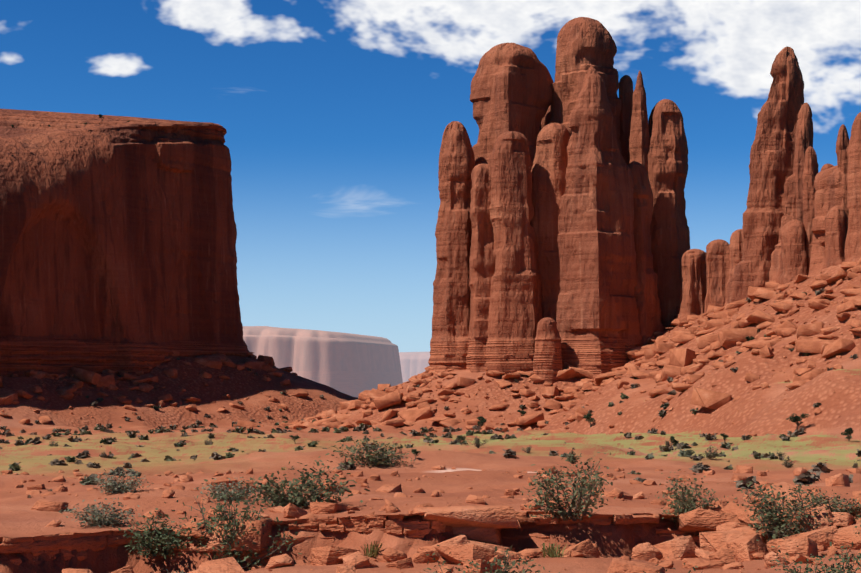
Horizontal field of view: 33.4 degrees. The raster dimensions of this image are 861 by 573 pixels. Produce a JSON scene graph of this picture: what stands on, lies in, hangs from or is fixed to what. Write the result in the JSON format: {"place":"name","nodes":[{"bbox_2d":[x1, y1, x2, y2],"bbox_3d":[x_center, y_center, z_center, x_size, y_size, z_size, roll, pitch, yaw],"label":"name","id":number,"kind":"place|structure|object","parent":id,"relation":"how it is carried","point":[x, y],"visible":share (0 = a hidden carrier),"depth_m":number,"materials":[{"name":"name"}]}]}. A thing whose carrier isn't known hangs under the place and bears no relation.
{"place":"outdoors","nodes":[
{"label":"outdoors","id":0,"kind":"place"},
{"bbox_2d":[0,260,860,572],"bbox_3d":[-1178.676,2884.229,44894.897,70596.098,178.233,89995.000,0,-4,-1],"label":"desert ground","id":1,"kind":"structure","parent":0,"point":[836,394],"depth_m":278.43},
{"bbox_2d":[0,109,248,376],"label":"mesa","id":2,"kind":"structure","parent":1,"relation":"on","point":[118,236],"depth_m":715.50,"materials":[{"name":"stone"}]},
{"bbox_2d":[243,326,402,397],"bbox_3d":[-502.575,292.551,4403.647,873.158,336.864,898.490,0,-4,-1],"label":"distant mesa","id":3,"kind":"structure","parent":1,"relation":"on","point":[353,365],"depth_m":4028.69,"materials":[{"name":"stone"}]},
{"bbox_2d":[399,352,429,381],"bbox_3d":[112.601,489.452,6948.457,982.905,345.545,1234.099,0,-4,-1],"label":"distant mesa","id":4,"kind":"structure","parent":1,"relation":"on","point":[413,363],"depth_m":6466.56,"materials":[{"name":"pink stone"}]},
{"bbox_2d":[0,258,860,436],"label":"talus boulders","id":5,"kind":"object","parent":1,"relation":"on","point":[679,361],"visible":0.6,"depth_m":597.68,"materials":[{"name":"stone"}]},
{"bbox_2d":[0,288,860,572],"bbox_3d":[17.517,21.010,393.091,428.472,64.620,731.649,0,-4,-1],"label":"desert shrubs","id":6,"kind":"object","parent":1,"relation":"on","point":[276,495],"visible":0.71,"depth_m":76.74,"materials":[{"name":"green plant"}]},
{"bbox_2d":[0,511,860,564],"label":"bedrock ledge","id":7,"kind":"object","parent":1,"relation":"on","point":[66,543],"visible":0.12,"depth_m":70.56,"materials":[{"name":"stone"}]},
{"bbox_2d":[1,465,860,572],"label":"foreground rocks","id":8,"kind":"object","parent":1,"relation":"on","point":[727,545],"visible":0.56,"depth_m":69.03,"materials":[{"name":"stone"}]},
{"bbox_2d":[11,114,853,459],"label":"juniper trees","id":9,"kind":"object","parent":1,"relation":"on","point":[793,418],"visible":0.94,"depth_m":397.23,"materials":[{"name":"green plant"}]},
{"bbox_2d":[204,502,832,566],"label":"rock slabs","id":10,"kind":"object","parent":1,"relation":"on","point":[483,523],"visible":0.27,"depth_m":70.56,"materials":[{"name":"stone"}]},
{"bbox_2d":[428,17,689,383],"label":"rock formation","id":11,"kind":"object","parent":1,"relation":"on","point":[562,233],"visible":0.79,"depth_m":661.50,"materials":[{"name":"stone"}]},
{"bbox_2d":[674,46,860,321],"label":"ridge rock","id":12,"kind":"object","parent":1,"relation":"on","point":[801,215],"visible":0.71,"depth_m":602.83,"materials":[{"name":"stone"}]},
{"bbox_2d":[0,0,860,351],"label":"sky","id":13,"kind":"structure","parent":0,"point":[335,115],"materials":[{"name":"blue"}]}
]}

